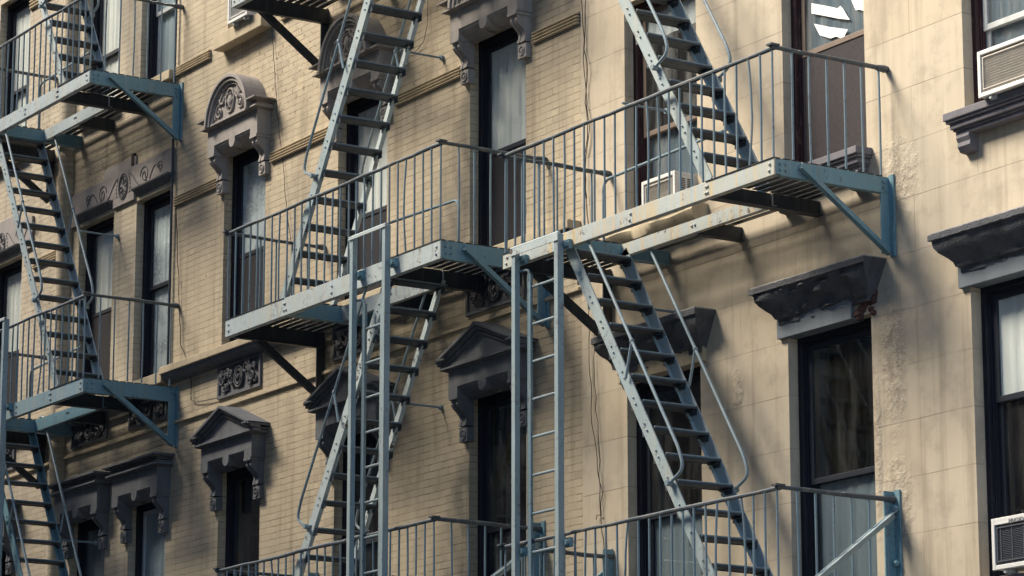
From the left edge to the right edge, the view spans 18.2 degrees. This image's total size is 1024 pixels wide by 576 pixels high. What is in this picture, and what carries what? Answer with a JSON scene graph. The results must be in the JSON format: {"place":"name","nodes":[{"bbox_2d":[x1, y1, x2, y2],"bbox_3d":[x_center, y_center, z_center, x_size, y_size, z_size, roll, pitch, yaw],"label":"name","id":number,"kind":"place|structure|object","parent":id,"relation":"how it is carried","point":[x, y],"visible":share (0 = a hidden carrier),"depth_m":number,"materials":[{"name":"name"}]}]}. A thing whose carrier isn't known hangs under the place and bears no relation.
{"place":"outdoors","nodes":[
{"label":"outdoors","id":0,"kind":"place"},
{"bbox_2d":[0,0,525,575],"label":"brick house","id":1,"kind":"structure","parent":0,"point":[116,478],"depth_m":33.52,"materials":[{"name":"brick"}]},
{"bbox_2d":[1,550,9,575],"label":"window","id":2,"kind":"structure","parent":1,"relation":"in","point":[3,572],"depth_m":35.52,"materials":[{"name":"paint"}]},
{"bbox_2d":[0,259,21,403],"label":"window","id":3,"kind":"structure","parent":1,"relation":"in","point":[10,275],"depth_m":35.90,"materials":[{"name":"glass"}]},
{"bbox_2d":[4,0,30,126],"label":"window","id":4,"kind":"structure","parent":1,"relation":"in","point":[19,14],"depth_m":36.64,"materials":[{"name":"glass"}]},
{"bbox_2d":[0,291,178,488],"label":"fire escape balcony","id":5,"kind":"structure","parent":1,"relation":"attached to","point":[87,408],"depth_m":32.01,"materials":[{"name":"paint"}]},
{"bbox_2d":[0,317,12,575],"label":"drop ladder","id":6,"kind":"object","parent":5,"relation":"attached to","point":[4,406],"visible":1,"depth_m":32.65,"materials":[{"name":"metal"}]},
{"bbox_2d":[4,416,98,575],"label":"fire escape stair","id":7,"kind":"object","parent":5,"relation":"attached to","point":[46,503],"visible":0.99,"depth_m":32.74,"materials":[{"name":"metal"}]},
{"bbox_2d":[0,131,118,386],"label":"fire escape stair","id":8,"kind":"object","parent":5,"relation":"on","point":[68,264],"visible":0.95,"depth_m":33.19,"materials":[{"name":"metal"}]},
{"bbox_2d":[77,519,104,575],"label":"window","id":9,"kind":"structure","parent":1,"relation":"in","point":[91,559],"depth_m":33.43,"materials":[{"name":"glass"}]},
{"bbox_2d":[0,0,183,204],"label":"fire escape balcony","id":10,"kind":"structure","parent":1,"relation":"attached to","point":[69,92],"depth_m":32.91,"materials":[{"name":"metal"}]},
{"bbox_2d":[38,0,110,94],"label":"fire escape stair","id":11,"kind":"object","parent":10,"relation":"on","point":[97,61],"visible":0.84,"depth_m":33.27,"materials":[{"name":"metal"}]},
{"bbox_2d":[84,217,113,394],"bbox_3d":[-4.229,0.248,33.802,0.245,1.940,0.850,8,-15,-32],"label":"window","id":12,"kind":"structure","parent":1,"relation":"in","point":[99,249],"depth_m":33.95,"materials":[{"name":"glass"}]},
{"bbox_2d":[91,0,119,96],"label":"window","id":13,"kind":"structure","parent":1,"relation":"in","point":[113,8],"depth_m":34.58,"materials":[{"name":"glass"}]},
{"bbox_2d":[135,502,164,575],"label":"window","id":14,"kind":"structure","parent":1,"relation":"in","point":[150,544],"depth_m":32.27,"materials":[{"name":"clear glass"}]},
{"bbox_2d":[140,190,172,378],"bbox_3d":[-3.484,-0.006,32.662,0.245,1.940,0.840,8,-15,-32],"label":"window","id":15,"kind":"structure","parent":1,"relation":"in","point":[155,279],"depth_m":32.83,"materials":[{"name":"glass"}]},
{"bbox_2d":[148,0,177,78],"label":"window","id":16,"kind":"structure","parent":1,"relation":"in","point":[168,22],"depth_m":33.45,"materials":[{"name":"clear glass"}]},
{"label":"pavement","id":17,"kind":"structure","parent":0,"visible":0},
{"bbox_2d":[159,0,1023,575],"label":"brick house","id":18,"kind":"structure","parent":17,"relation":"on","point":[505,76],"depth_m":28.79,"materials":[{"name":"brick"}]},
{"bbox_2d":[175,203,216,401],"bbox_3d":[-3.124,0.109,31.625,0.018,2.159,1.010,8,-15,-32],"label":"cable","id":19,"kind":"object","parent":18,"relation":"attached to","point":[179,305],"visible":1,"depth_m":31.93,"materials":[{"name":"black rubber"}]},
{"bbox_2d":[227,0,256,25],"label":"air conditioner","id":20,"kind":"object","parent":18,"relation":"attached to","point":[236,17],"visible":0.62,"depth_m":31.29,"materials":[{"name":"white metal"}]},
{"bbox_2d":[225,467,258,575],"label":"window","id":21,"kind":"structure","parent":18,"relation":"in","point":[239,481],"depth_m":30.75,"materials":[{"name":"glass"}]},
{"bbox_2d":[229,148,264,341],"bbox_3d":[-2.422,-0.407,31.046,0.245,1.940,0.850,8,-15,-32],"label":"window","id":22,"kind":"structure","parent":18,"relation":"in","point":[248,188],"depth_m":31.23,"materials":[{"name":"glass"}]},
{"bbox_2d":[272,38,290,239],"bbox_3d":[-2.204,-1.512,30.508,0.016,2.325,0.479,8,-15,-32],"label":"cable","id":23,"kind":"object","parent":18,"relation":"attached to","point":[279,136],"visible":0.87,"depth_m":30.50,"materials":[{"name":"black rubber"}]},
{"bbox_2d":[232,0,338,65],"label":"fire escape balcony","id":24,"kind":"structure","parent":18,"relation":"attached to","point":[266,10],"depth_m":29.77,"materials":[{"name":"metal"}]},
{"bbox_2d":[342,433,377,575],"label":"window","id":25,"kind":"structure","parent":18,"relation":"in","point":[371,440],"depth_m":28.84,"materials":[{"name":"glass"}]},
{"bbox_2d":[345,98,387,299],"bbox_3d":[-1.188,-0.828,29.157,0.245,1.940,0.900,8,-15,-32],"label":"window","id":26,"kind":"structure","parent":18,"relation":"in","point":[366,108],"depth_m":29.29,"materials":[{"name":"glass"}]},
{"bbox_2d":[213,515,545,575],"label":"fire escape balcony","id":27,"kind":"structure","parent":18,"relation":"attached to","point":[539,530],"depth_m":25.80,"materials":[{"name":"metal"}]},
{"bbox_2d":[294,278,445,575],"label":"fire escape stair","id":28,"kind":"object","parent":27,"relation":"on","point":[330,475],"visible":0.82,"depth_m":26.98,"materials":[{"name":"metal"}]},
{"bbox_2d":[222,139,549,393],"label":"fire escape balcony","id":29,"kind":"structure","parent":18,"relation":"attached to","point":[259,329],"depth_m":27.30,"materials":[{"name":"metal"}]},
{"bbox_2d":[280,0,444,304],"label":"fire escape stair","id":30,"kind":"object","parent":29,"relation":"on","point":[369,7],"visible":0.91,"depth_m":27.76,"materials":[{"name":"metal"}]},
{"bbox_2d":[346,222,398,575],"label":"drop ladder","id":31,"kind":"object","parent":29,"relation":"hanging from","point":[388,262],"visible":1,"depth_m":26.28,"materials":[{"name":"metal"}]},
{"bbox_2d":[415,7,427,51],"bbox_3d":[-0.831,-2.323,28.487,0.014,0.427,0.309,8,-15,-32],"label":"cable","id":32,"kind":"object","parent":18,"relation":"attached to","point":[426,28],"visible":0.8,"depth_m":28.38,"materials":[{"name":"black rubber"}]},
{"bbox_2d":[477,390,525,575],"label":"window","id":33,"kind":"structure","parent":18,"relation":"in","point":[492,408],"depth_m":26.93,"materials":[{"name":"glass"}]},
{"bbox_2d":[478,27,525,246],"bbox_3d":[0.052,-1.250,27.261,0.245,1.940,0.890,8,-15,-32],"label":"window","id":34,"kind":"structure","parent":18,"relation":"in","point":[502,77],"depth_m":27.39,"materials":[{"name":"glass"}]},
{"bbox_2d":[580,0,1023,575],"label":"stucco house","id":35,"kind":"structure","parent":17,"relation":"on","point":[776,308],"depth_m":23.15,"materials":[{"name":"beige paint"}]},
{"bbox_2d":[581,0,588,223],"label":"cable","id":36,"kind":"object","parent":35,"relation":"attached to","point":[586,109],"visible":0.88,"depth_m":26.01,"materials":[{"name":"black rubber"}]},
{"bbox_2d":[583,0,589,197],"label":"cable","id":37,"kind":"object","parent":35,"relation":"attached to","point":[586,93],"visible":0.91,"depth_m":26.01,"materials":[{"name":"black rubber"}]},
{"bbox_2d":[588,309,602,519],"bbox_3d":[0.662,0.957,25.355,0.018,1.778,0.182,8,-15,-32],"label":"cable","id":38,"kind":"object","parent":35,"relation":"attached to","point":[592,426],"visible":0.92,"depth_m":25.35,"materials":[{"name":"black rubber"}]},
{"bbox_2d":[593,320,604,548],"bbox_3d":[0.686,1.152,25.273,0.016,1.852,0.136,8,-15,-32],"label":"cable","id":39,"kind":"object","parent":35,"relation":"attached to","point":[598,444],"visible":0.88,"depth_m":25.25,"materials":[{"name":"black rubber"}]},
{"bbox_2d":[633,0,697,206],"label":"window","id":40,"kind":"structure","parent":35,"relation":"in","point":[645,85],"depth_m":25.48,"materials":[{"name":"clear glass"}]},
{"bbox_2d":[641,170,697,204],"bbox_3d":[1.284,-0.710,24.743,0.375,0.269,0.448,8,-15,-32],"label":"air conditioner","id":41,"kind":"object","parent":35,"relation":"attached to","point":[653,186],"visible":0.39,"depth_m":24.60,"materials":[{"name":"white plastic"}]},
{"bbox_2d":[636,367,702,575],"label":"window","id":42,"kind":"structure","parent":35,"relation":"in","point":[651,493],"depth_m":24.82,"materials":[{"name":"glass"}]},
{"bbox_2d":[497,42,896,335],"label":"fire escape balcony","id":43,"kind":"structure","parent":35,"relation":"attached to","point":[726,187],"depth_m":23.14,"materials":[{"name":"metal"}]},
{"bbox_2d":[510,231,573,575],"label":"drop ladder","id":44,"kind":"object","parent":43,"relation":"hanging from","point":[562,543],"visible":1,"depth_m":24.12,"materials":[{"name":"metal"}]},
{"bbox_2d":[618,0,770,192],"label":"fire escape stair","id":45,"kind":"object","parent":43,"relation":"on","point":[680,21],"visible":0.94,"depth_m":23.61,"materials":[{"name":"metal"}]},
{"bbox_2d":[497,483,902,575],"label":"fire escape balcony","id":46,"kind":"structure","parent":35,"relation":"attached to","point":[890,522],"depth_m":22.02,"materials":[{"name":"metal"}]},
{"bbox_2d":[565,241,772,575],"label":"fire escape stair","id":47,"kind":"object","parent":46,"relation":"on","point":[688,406],"visible":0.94,"depth_m":23.35,"materials":[{"name":"metal"}]},
{"bbox_2d":[791,0,866,161],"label":"window","id":48,"kind":"structure","parent":35,"relation":"in","point":[835,28],"depth_m":23.56,"materials":[{"name":"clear glass"}]},
{"bbox_2d":[797,317,877,575],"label":"window","id":49,"kind":"structure","parent":35,"relation":"in","point":[813,350],"depth_m":23.06,"materials":[{"name":"glass"}]},
{"bbox_2d":[971,0,1023,102],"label":"window","id":50,"kind":"structure","parent":35,"relation":"in","point":[994,22],"depth_m":22.03,"materials":[{"name":"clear glass"}]},
{"bbox_2d":[977,35,1023,99],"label":"air conditioner","id":51,"kind":"object","parent":35,"relation":"attached to","point":[1000,67],"visible":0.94,"depth_m":21.39,"materials":[{"name":"white plastic"}]},
{"bbox_2d":[980,276,1023,575],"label":"window","id":52,"kind":"structure","parent":35,"relation":"in","point":[1002,304],"depth_m":21.50,"materials":[{"name":"glass"}]},
{"bbox_2d":[991,513,1023,573],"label":"air conditioner","id":53,"kind":"object","parent":35,"relation":"attached to","point":[1007,532],"visible":1,"depth_m":20.73,"materials":[{"name":"white plastic"}]}
]}

